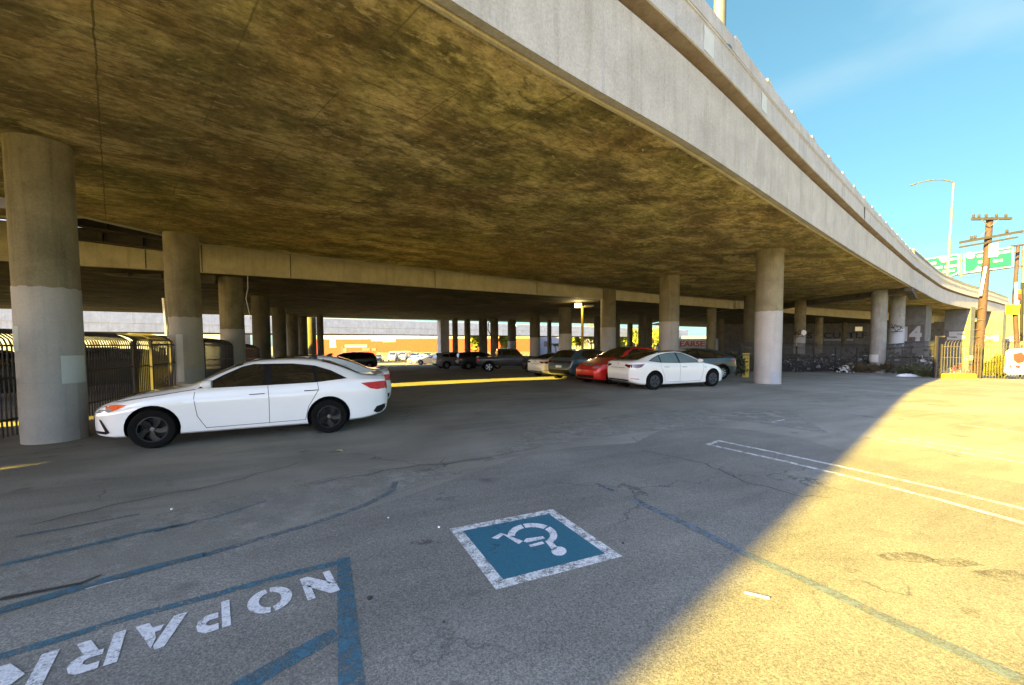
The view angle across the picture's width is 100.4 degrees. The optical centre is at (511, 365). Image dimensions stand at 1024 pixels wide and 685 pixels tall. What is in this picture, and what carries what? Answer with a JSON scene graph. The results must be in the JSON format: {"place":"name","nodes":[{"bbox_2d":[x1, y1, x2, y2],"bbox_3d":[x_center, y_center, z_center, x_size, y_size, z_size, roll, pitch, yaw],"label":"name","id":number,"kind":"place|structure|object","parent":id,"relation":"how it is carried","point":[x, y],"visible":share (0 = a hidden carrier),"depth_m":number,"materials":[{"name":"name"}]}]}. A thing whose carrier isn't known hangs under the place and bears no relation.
{"place":"outdoors","nodes":[
{"label":"outdoors","id":0,"kind":"place"},
{"bbox_2d":[0,309,687,336],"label":"overpass","id":1,"kind":"object","parent":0,"point":[120,322],"visible":0.39,"depth_m":70.05,"materials":[{"name":"concrete"}]},
{"bbox_2d":[0,346,1023,620],"bbox_3d":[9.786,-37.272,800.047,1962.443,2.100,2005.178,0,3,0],"label":"ground","id":2,"kind":"structure","parent":0,"point":[456,420],"depth_m":7.51,"materials":[{"name":"asphalt"}]},
{"bbox_2d":[1,132,89,444],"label":"concrete column","id":3,"kind":"structure","parent":2,"relation":"on","point":[45,283],"depth_m":7.39,"materials":[{"name":"grey paint"}]},
{"bbox_2d":[0,350,97,392],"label":"parked car","id":4,"kind":"object","parent":2,"relation":"on","point":[6,375],"visible":0.04,"depth_m":13.29,"materials":[{"name":"black paint"}]},
{"bbox_2d":[0,574,100,599],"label":"tar seam","id":5,"kind":"object","parent":2,"relation":"on","point":[21,594],"visible":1,"depth_m":2.96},
{"bbox_2d":[0,328,136,437],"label":"iron fence","id":6,"kind":"object","parent":2,"relation":"on","point":[100,337],"visible":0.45,"depth_m":10.46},
{"bbox_2d":[15,514,138,537],"bbox_3d":[-4.087,1.515,4.050,0.837,0.001,0.076,-2,4,-37],"label":"stall line","id":7,"kind":"object","parent":2,"relation":"on","point":[71,526],"visible":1,"depth_m":3.98,"materials":[{"name":"blue paint"}]},
{"bbox_2d":[0,552,204,612],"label":"stall line","id":8,"kind":"object","parent":2,"relation":"on","point":[26,602],"visible":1,"depth_m":3.03,"materials":[{"name":"blue paint"}]},
{"bbox_2d":[0,334,249,357],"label":"pale building","id":9,"kind":"structure","parent":2,"relation":"on","point":[247,338],"depth_m":121.77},
{"bbox_2d":[87,347,167,385],"bbox_3d":[-15.543,0.135,16.523,1.851,1.660,4.714,2,4,40],"label":"parked car","id":10,"kind":"object","parent":2,"relation":"on","point":[117,366],"visible":0.09,"depth_m":15.98,"materials":[{"name":"black paint"}]},
{"bbox_2d":[128,333,172,389],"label":"fence gate","id":11,"kind":"structure","parent":2,"relation":"on","point":[151,338],"depth_m":13.12,"materials":[{"name":"beige metal"}]},
{"bbox_2d":[162,231,204,384],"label":"concrete column","id":12,"kind":"structure","parent":2,"relation":"on","point":[181,265],"depth_m":14.49,"materials":[{"name":"grey paint"}]},
{"bbox_2d":[162,298,168,334],"bbox_3d":[-11.437,-1.607,14.084,0.120,1.205,0.100,0,3,0],"label":"downpipe","id":13,"kind":"object","parent":12,"relation":"attached to","point":[165,316],"visible":1,"depth_m":14.05,"materials":[{"name":"metal"}]},
{"bbox_2d":[111,333,259,393],"bbox_3d":[-13.710,-0.097,19.975,0.939,2.364,17.161,-1,3,-21],"label":"iron fence","id":14,"kind":"object","parent":2,"relation":"on","point":[224,354],"visible":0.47,"depth_m":17.30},
{"bbox_2d":[0,469,457,597],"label":"asphalt wear","id":15,"kind":"object","parent":2,"relation":"on","point":[10,574],"visible":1,"depth_m":3.97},
{"bbox_2d":[0,523,183,566],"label":"stall line","id":16,"kind":"object","parent":15,"relation":"on","point":[74,548],"visible":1,"depth_m":3.63,"materials":[{"name":"blue paint"}]},
{"bbox_2d":[218,276,245,364],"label":"concrete column","id":17,"kind":"structure","parent":2,"relation":"on","point":[231,309],"depth_m":20.91,"materials":[{"name":"grey paint"}]},
{"bbox_2d":[94,355,387,448],"bbox_3d":[-4.988,0.561,8.444,4.714,1.495,2.093,-2,3,-26],"label":"white sedan","id":18,"kind":"object","parent":2,"relation":"on","point":[325,396],"visible":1,"depth_m":7.70,"materials":[{"name":"paint"}]},
{"bbox_2d":[251,295,270,357],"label":"concrete column","id":19,"kind":"structure","parent":2,"relation":"on","point":[261,330],"depth_m":28.48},
{"bbox_2d":[271,307,286,356],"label":"concrete column","id":20,"kind":"structure","parent":2,"relation":"on","point":[279,337],"depth_m":36.96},
{"bbox_2d":[286,314,298,355],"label":"concrete column","id":21,"kind":"structure","parent":2,"relation":"on","point":[292,334],"depth_m":44.45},
{"bbox_2d":[203,481,397,556],"bbox_3d":[-1.844,1.490,4.298,0.358,0.001,2.154,1,3,30],"label":"stall line","id":22,"kind":"object","parent":2,"relation":"on","point":[273,534],"visible":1,"depth_m":3.94,"materials":[{"name":"blue paint"}]},
{"bbox_2d":[298,316,307,354],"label":"concrete column","id":23,"kind":"structure","parent":2,"relation":"on","point":[303,334],"depth_m":47.44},
{"bbox_2d":[307,317,316,354],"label":"concrete column","id":24,"kind":"structure","parent":2,"relation":"on","point":[312,338],"depth_m":50.43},
{"bbox_2d":[316,315,323,354],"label":"concrete column","id":25,"kind":"structure","parent":2,"relation":"on","point":[320,335],"depth_m":45.62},
{"bbox_2d":[0,220,976,326],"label":"overpass","id":26,"kind":"object","parent":25,"relation":"on","point":[309,286],"visible":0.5,"depth_m":28.73,"materials":[{"name":"concrete"}]},
{"bbox_2d":[77,218,161,240],"bbox_3d":[-14.553,-5.084,15.361,4.017,0.961,0.320,-2,3,-24],"label":"steel girder","id":27,"kind":"object","parent":26,"relation":"attached to","point":[91,224],"visible":0.21,"depth_m":15.39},
{"bbox_2d":[78,227,162,250],"bbox_3d":[-15.664,-4.907,16.371,4.186,0.798,0.320,-1,3,-20],"label":"steel girder","id":28,"kind":"object","parent":26,"relation":"attached to","point":[95,236],"visible":0.45,"depth_m":16.49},
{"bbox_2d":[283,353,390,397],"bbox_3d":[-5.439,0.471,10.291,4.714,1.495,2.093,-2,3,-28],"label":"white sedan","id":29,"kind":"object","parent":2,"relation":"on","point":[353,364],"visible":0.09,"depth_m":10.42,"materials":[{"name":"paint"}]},
{"bbox_2d":[337,352,377,366],"bbox_3d":[-14.078,-0.325,37.026,2.119,1.660,4.714,2,3,35],"label":"black crossover","id":30,"kind":"object","parent":2,"relation":"on","point":[368,359],"visible":0.43,"depth_m":37.12,"materials":[{"name":"paint"}]},
{"bbox_2d":[398,351,410,360],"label":"parked van","id":31,"kind":"object","parent":2,"relation":"on","point":[402,355],"visible":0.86,"depth_m":95.06,"materials":[{"name":"white paint"}]},
{"bbox_2d":[407,354,428,363],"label":"parked car","id":32,"kind":"object","parent":2,"relation":"on","point":[412,360],"visible":0.44,"depth_m":65.45,"materials":[{"name":"silver metal"}]},
{"bbox_2d":[316,335,529,355],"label":"orange building","id":33,"kind":"structure","parent":2,"relation":"on","point":[335,345],"depth_m":131.81,"materials":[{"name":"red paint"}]},
{"bbox_2d":[416,354,433,364],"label":"parked car","id":34,"kind":"object","parent":2,"relation":"on","point":[425,360],"visible":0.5,"depth_m":57.32,"materials":[{"name":"beige paint"}]},
{"bbox_2d":[437,320,448,352],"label":"concrete column","id":35,"kind":"structure","parent":2,"relation":"on","point":[442,335],"depth_m":56.98,"materials":[{"name":"grey paint"}]},
{"bbox_2d":[432,352,475,368],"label":"grey crossover","id":36,"kind":"object","parent":2,"relation":"on","point":[444,360],"visible":0.48,"depth_m":41.22,"materials":[{"name":"paint"}]},
{"bbox_2d":[452,318,457,351],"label":"concrete column","id":37,"kind":"structure","parent":2,"relation":"on","point":[454,334],"depth_m":53.59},
{"bbox_2d":[464,319,470,351],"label":"concrete column","id":38,"kind":"structure","parent":2,"relation":"on","point":[467,345],"depth_m":55.56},
{"bbox_2d":[470,336,478,350],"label":"sunny tree","id":39,"kind":"object","parent":2,"relation":"on","point":[474,341],"visible":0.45,"depth_m":102.94,"materials":[{"name":"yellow plant"}]},
{"bbox_2d":[454,351,500,368],"bbox_3d":[-3.025,-0.478,40.526,4.714,1.660,2.119,-1,3,-20],"label":"black jeep","id":40,"kind":"object","parent":2,"relation":"on","point":[465,360],"visible":0.62,"depth_m":39.38,"materials":[{"name":"paint"}]},
{"bbox_2d":[479,319,487,352],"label":"concrete column","id":41,"kind":"structure","parent":2,"relation":"on","point":[483,335],"depth_m":56.40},
{"bbox_2d":[490,318,497,355],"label":"concrete column","id":42,"kind":"structure","parent":2,"relation":"on","point":[493,334],"depth_m":55.45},
{"bbox_2d":[498,336,507,348],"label":"sunny tree","id":43,"kind":"object","parent":2,"relation":"on","point":[503,341],"visible":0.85,"depth_m":102.80,"materials":[{"name":"green plant"}]},
{"bbox_2d":[476,349,536,371],"bbox_3d":[-0.208,-0.430,34.522,5.316,1.840,2.088,-1,3,-8],"label":"pickup truck","id":44,"kind":"object","parent":2,"relation":"on","point":[508,357],"visible":0.75,"depth_m":33.64,"materials":[{"name":"grey paint"}]},
{"bbox_2d":[0,427,1023,684],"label":"asphalt patch","id":45,"kind":"object","parent":2,"relation":"on","point":[662,599],"visible":1,"depth_m":2.95,"materials":[{"name":"asphalt"}]},
{"bbox_2d":[0,570,339,684],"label":"no parking stencil","id":46,"kind":"object","parent":45,"relation":"on","point":[10,673],"visible":1,"depth_m":2.50,"materials":[{"name":"white paint"}]},
{"bbox_2d":[0,561,340,659],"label":"painted parking line","id":47,"kind":"object","parent":45,"relation":"on","point":[40,644],"visible":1,"depth_m":2.74,"materials":[{"name":"blue paint"}]},
{"bbox_2d":[230,629,341,684],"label":"hatch line","id":48,"kind":"object","parent":45,"relation":"on","point":[302,653],"visible":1,"depth_m":2.30,"materials":[{"name":"blue paint"}]},
{"bbox_2d":[337,557,364,684],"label":"aisle edge line","id":49,"kind":"object","parent":45,"relation":"on","point":[344,644],"visible":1,"depth_m":2.51,"materials":[{"name":"blue paint"}]},
{"bbox_2d":[450,509,620,589],"bbox_3d":[0.152,1.508,3.657,1.100,0.004,1.084,-2,3,-25],"label":"accessible parking mark","id":50,"kind":"object","parent":45,"relation":"on","point":[533,546],"visible":1,"depth_m":3.55,"materials":[{"name":"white paint"}]},
{"bbox_2d":[630,499,1023,684],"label":"parking line","id":51,"kind":"object","parent":45,"relation":"on","point":[990,665],"visible":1,"depth_m":2.74,"materials":[{"name":"blue paint"}]},
{"bbox_2d":[706,440,1023,523],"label":"bay outline","id":52,"kind":"object","parent":45,"relation":"on","point":[986,512],"visible":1,"depth_m":5.17,"materials":[{"name":"white paint"}]},
{"bbox_2d":[508,320,515,348],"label":"concrete column","id":53,"kind":"structure","parent":2,"relation":"on","point":[511,334],"depth_m":59.34,"materials":[{"name":"grey paint"}]},
{"bbox_2d":[530,315,539,355],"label":"concrete column","id":54,"kind":"structure","parent":2,"relation":"on","point":[534,335],"depth_m":51.35,"materials":[{"name":"grey paint"}]},
{"bbox_2d":[528,352,555,375],"bbox_3d":[3.180,-0.087,26.527,4.697,1.449,2.096,-3,4,-38],"label":"white hatchback","id":55,"kind":"object","parent":2,"relation":"on","point":[537,365],"visible":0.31,"depth_m":25.05,"materials":[{"name":"paint"}]},
{"bbox_2d":[547,320,550,352],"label":"concrete column","id":56,"kind":"structure","parent":2,"relation":"on","point":[548,336],"depth_m":61.62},
{"bbox_2d":[559,307,571,350],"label":"concrete column","id":57,"kind":"structure","parent":2,"relation":"on","point":[565,328],"depth_m":41.34,"materials":[{"name":"grey paint"}]},
{"bbox_2d":[548,349,603,379],"bbox_3d":[4.148,-0.106,23.225,4.644,1.605,2.189,-3,4,-40],"label":"slate hatchback","id":58,"kind":"object","parent":2,"relation":"on","point":[561,363],"visible":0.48,"depth_m":21.78,"materials":[{"name":"teal paint"}]},
{"bbox_2d":[575,303,593,348],"bbox_3d":[6.157,-2.408,36.427,1.582,5.698,0.400,0,3,0],"label":"lot lamp","id":59,"kind":"object","parent":2,"relation":"on","point":[578,305],"visible":0.96,"depth_m":36.29,"materials":[{"name":"metal"}]},
{"bbox_2d":[594,317,599,349],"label":"concrete column","id":60,"kind":"structure","parent":2,"relation":"on","point":[596,332],"depth_m":57.46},
{"bbox_2d":[600,289,615,351],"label":"concrete column","id":61,"kind":"structure","parent":2,"relation":"on","point":[608,322],"depth_m":33.96,"materials":[{"name":"grey paint"}]},
{"bbox_2d":[576,346,655,383],"bbox_3d":[5.193,-0.055,19.623,4.764,1.631,2.172,-2,3,-30],"label":"red crossover","id":62,"kind":"object","parent":2,"relation":"on","point":[595,368],"visible":0.45,"depth_m":18.66,"materials":[{"name":"paint"}]},
{"bbox_2d":[616,314,619,347],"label":"concrete column","id":63,"kind":"structure","parent":2,"relation":"on","point":[617,330],"depth_m":51.55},
{"bbox_2d":[540,336,705,354],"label":"white building","id":64,"kind":"structure","parent":2,"relation":"on","point":[543,345],"depth_m":141.78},
{"bbox_2d":[620,327,637,346],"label":"sunny tree","id":65,"kind":"object","parent":2,"relation":"on","point":[635,338],"visible":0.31,"depth_m":120.54,"materials":[{"name":"yellow plant"}]},
{"bbox_2d":[627,323,632,345],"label":"concrete column","id":66,"kind":"structure","parent":2,"relation":"on","point":[629,334],"depth_m":73.47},
{"bbox_2d":[638,315,646,346],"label":"concrete column","id":67,"kind":"structure","parent":2,"relation":"on","point":[641,330],"depth_m":54.44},
{"bbox_2d":[646,318,651,347],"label":"concrete column","id":68,"kind":"structure","parent":2,"relation":"on","point":[648,332],"depth_m":61.51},
{"bbox_2d":[652,326,658,348],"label":"sunny tree","id":69,"kind":"object","parent":2,"relation":"on","point":[655,334],"visible":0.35,"depth_m":111.05,"materials":[{"name":"yellow plant"}]},
{"bbox_2d":[482,410,830,462],"bbox_3d":[3.099,1.241,8.817,8.342,0.001,3.377,-1,3,-16],"label":"asphalt wear","id":70,"kind":"object","parent":2,"relation":"on","point":[569,435],"visible":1,"depth_m":8.91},
{"bbox_2d":[608,350,721,389],"bbox_3d":[6.108,0.118,16.888,4.697,1.449,2.096,-2,3,-23],"label":"electric sedan","id":71,"kind":"object","parent":2,"relation":"on","point":[653,369],"visible":1,"depth_m":15.96,"materials":[{"name":"white paint"}]},
{"bbox_2d":[659,275,679,350],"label":"concrete column","id":72,"kind":"structure","parent":2,"relation":"on","point":[669,292],"depth_m":25.99,"materials":[{"name":"grey paint"}]},
{"bbox_2d":[679,339,718,350],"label":"tagged wall","id":73,"kind":"structure","parent":2,"relation":"on","point":[692,343],"depth_m":65.91,"materials":[{"name":"grey paint"}]},
{"bbox_2d":[676,348,735,378],"bbox_3d":[9.290,-0.096,22.626,4.764,1.631,2.172,-1,3,-8],"label":"teal crossover","id":74,"kind":"object","parent":2,"relation":"on","point":[725,362],"visible":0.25,"depth_m":21.96,"materials":[{"name":"paint"}]},
{"bbox_2d":[698,350,714,357],"bbox_3d":[9.986,-0.566,21.940,0.800,0.390,0.278,-1,3,-8],"label":"side window","id":75,"kind":"structure","parent":74,"relation":"in","point":[703,354],"depth_m":21.92,"materials":[{"name":"black glass"}]},
{"bbox_2d":[706,308,715,349],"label":"concrete column","id":76,"kind":"structure","parent":2,"relation":"on","point":[711,330],"depth_m":45.49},
{"bbox_2d":[718,319,723,351],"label":"concrete column","id":77,"kind":"structure","parent":2,"relation":"on","point":[721,336],"depth_m":65.55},
{"bbox_2d":[726,351,748,375],"bbox_3d":[13.394,-0.086,25.474,1.256,1.470,1.194,0,3,0],"label":"hedge bush","id":78,"kind":"object","parent":2,"relation":"on","point":[740,362],"visible":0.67,"depth_m":25.25,"materials":[{"name":"green plant"}]},
{"bbox_2d":[742,353,748,376],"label":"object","id":79,"kind":"object","parent":2,"relation":"on","point":[745,355],"visible":0.63,"depth_m":25.91,"materials":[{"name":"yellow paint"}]},
{"bbox_2d":[743,296,754,370],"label":"concrete column","id":80,"kind":"structure","parent":2,"relation":"on","point":[749,319],"depth_m":39.48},
{"bbox_2d":[753,248,784,383],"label":"concrete column","id":81,"kind":"structure","parent":2,"relation":"on","point":[768,330],"depth_m":18.22,"materials":[{"name":"grey paint"}]},
{"bbox_2d":[793,300,806,353],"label":"concrete column","id":82,"kind":"structure","parent":2,"relation":"on","point":[800,316],"depth_m":44.96,"materials":[{"name":"grey paint"}]},
{"bbox_2d":[740,341,868,371],"bbox_3d":[25.788,-0.659,36.991,16.360,2.898,0.847,-1,3,-19],"label":"dark fence","id":83,"kind":"object","parent":2,"relation":"on","point":[824,353],"visible":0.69,"depth_m":37.55,"materials":[{"name":"black metal"}]},
{"bbox_2d":[788,356,831,371],"bbox_3d":[26.753,-0.073,38.542,4.173,1.593,1.308,0,3,0],"label":"junk heap","id":84,"kind":"object","parent":2,"relation":"on","point":[817,368],"visible":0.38,"depth_m":38.38,"materials":[{"name":"black plastic"}]},
{"bbox_2d":[815,318,822,343],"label":"concrete column","id":85,"kind":"structure","parent":2,"relation":"on","point":[818,330],"depth_m":61.48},
{"bbox_2d":[811,349,867,370],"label":"junk heap","id":86,"kind":"object","parent":2,"relation":"on","point":[841,361],"visible":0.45,"depth_m":40.82,"materials":[{"name":"black plastic"}]},
{"bbox_2d":[841,322,846,360],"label":"concrete column","id":87,"kind":"structure","parent":2,"relation":"on","point":[844,333],"depth_m":73.58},
{"bbox_2d":[716,322,975,360],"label":"graffiti wall","id":88,"kind":"structure","parent":2,"relation":"on","point":[858,333],"depth_m":77.83,"materials":[{"name":"black concrete"}]},
{"bbox_2d":[841,362,867,372],"bbox_3d":[30.436,0.406,37.192,3.396,1.396,1.484,0,3,0],"label":"weed clump","id":89,"kind":"object","parent":2,"relation":"on","point":[859,368],"visible":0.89,"depth_m":36.89,"materials":[{"name":"green plant"}]},
{"bbox_2d":[869,290,887,372],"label":"concrete column","id":90,"kind":"structure","parent":2,"relation":"on","point":[878,326],"depth_m":36.30,"materials":[{"name":"paint"}]},
{"bbox_2d":[866,360,900,372],"bbox_3d":[31.779,0.133,36.281,2.937,1.296,1.824,0,3,0],"label":"weed clump","id":91,"kind":"object","parent":2,"relation":"on","point":[886,367],"visible":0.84,"depth_m":36.21,"materials":[{"name":"green plant"}]},
{"bbox_2d":[887,296,905,360],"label":"concrete column","id":92,"kind":"structure","parent":2,"relation":"on","point":[897,307],"depth_m":40.43,"materials":[{"name":"grey paint"}]},
{"bbox_2d":[0,0,1008,317],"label":"overpass","id":93,"kind":"object","parent":92,"relation":"on","point":[640,146],"visible":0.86,"depth_m":7.99,"materials":[{"name":"concrete"}]},
{"bbox_2d":[713,0,731,49],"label":"street light","id":94,"kind":"object","parent":93,"relation":"on","point":[719,10],"visible":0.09,"depth_m":8.56,"materials":[{"name":"metal"}]},
{"bbox_2d":[909,179,954,275],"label":"street light","id":95,"kind":"object","parent":93,"relation":"on","point":[949,238],"visible":0.81,"depth_m":47.73,"materials":[{"name":"metal"}]},
{"bbox_2d":[894,362,925,374],"bbox_3d":[29.073,0.323,30.934,2.866,1.267,1.199,0,3,0],"label":"weed clump","id":96,"kind":"object","parent":2,"relation":"on","point":[910,369],"visible":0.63,"depth_m":30.77,"materials":[{"name":"green plant"}]},
{"bbox_2d":[886,341,934,375],"bbox_3d":[30.946,-0.511,33.850,0.523,2.855,12.013,1,3,27],"label":"dark fence","id":97,"kind":"object","parent":2,"relation":"on","point":[904,356],"visible":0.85,"depth_m":32.46,"materials":[{"name":"black metal"}]},
{"bbox_2d":[904,305,931,365],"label":"square pier","id":98,"kind":"structure","parent":2,"relation":"on","point":[918,323],"depth_m":49.10,"materials":[{"name":"concrete"}]},
{"bbox_2d":[915,366,939,377],"bbox_3d":[28.306,0.470,28.951,1.875,1.060,1.180,0,3,0],"label":"weed clump","id":99,"kind":"object","parent":2,"relation":"on","point":[925,371],"visible":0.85,"depth_m":28.81,"materials":[{"name":"green plant"}]},
{"bbox_2d":[933,336,944,377],"bbox_3d":[28.368,-0.497,28.319,0.560,2.900,0.120,0,3,0],"label":"corner post","id":100,"kind":"object","parent":2,"relation":"on","point":[936,356],"visible":0.82,"depth_m":28.29,"materials":[{"name":"beige metal"}]},
{"bbox_2d":[941,373,976,378],"bbox_3d":[29.226,0.702,27.910,1.923,0.350,0.316,0,3,4],"label":"wheel stop","id":101,"kind":"object","parent":2,"relation":"on","point":[959,375],"visible":0.96,"depth_m":27.80,"materials":[{"name":"yellow paint"}]},
{"bbox_2d":[943,307,975,368],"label":"square pier","id":102,"kind":"structure","parent":2,"relation":"on","point":[959,324],"depth_m":56.33,"materials":[{"name":"concrete"}]},
{"bbox_2d":[939,340,1023,378],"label":"tan fence","id":103,"kind":"object","parent":2,"relation":"on","point":[981,346],"visible":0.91,"depth_m":28.05,"materials":[{"name":"metal"}]},
{"bbox_2d":[1004,348,1023,373],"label":"fence banner","id":104,"kind":"object","parent":103,"relation":"attached to","point":[1014,361],"visible":1,"depth_m":27.28,"materials":[{"name":"white plastic"}]},
{"bbox_2d":[959,214,1023,377],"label":"utility pole","id":105,"kind":"object","parent":2,"relation":"on","point":[990,249],"visible":0.98,"depth_m":28.56,"materials":[{"name":"brown wood"}]},
{"bbox_2d":[982,352,1006,377],"bbox_3d":[32.900,0.024,28.864,1.971,1.970,1.324,0,3,0],"label":"yellow bush","id":106,"kind":"object","parent":2,"relation":"on","point":[996,364],"visible":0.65,"depth_m":28.77,"materials":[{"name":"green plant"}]},
{"bbox_2d":[983,311,1006,361],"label":"square pier","id":107,"kind":"structure","parent":2,"relation":"on","point":[995,330],"depth_m":64.03,"materials":[{"name":"concrete"}]},
{"bbox_2d":[1005,244,1023,348],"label":"utility pole","id":108,"kind":"object","parent":2,"relation":"on","point":[1013,308],"visible":0.94,"depth_m":30.68,"materials":[{"name":"brown wood"}]},
{"bbox_2d":[1005,315,1023,351],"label":"square pier","id":109,"kind":"structure","parent":2,"relation":"on","point":[1009,330],"depth_m":72.82,"materials":[{"name":"concrete"}]},
{"bbox_2d":[926,246,1023,314],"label":"sign gantry","id":110,"kind":"object","parent":109,"relation":"attached to","point":[972,262],"visible":0.62,"depth_m":73.23,"materials":[{"name":"metal"}]},
{"bbox_2d":[0,0,1023,345],"label":"sky","id":111,"kind":"structure","parent":0,"point":[899,94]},
{"bbox_2d":[1018,282,1023,340],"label":"utility pole","id":112,"kind":"object","parent":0,"point":[1021,294],"visible":0.75,"depth_m":44.72,"materials":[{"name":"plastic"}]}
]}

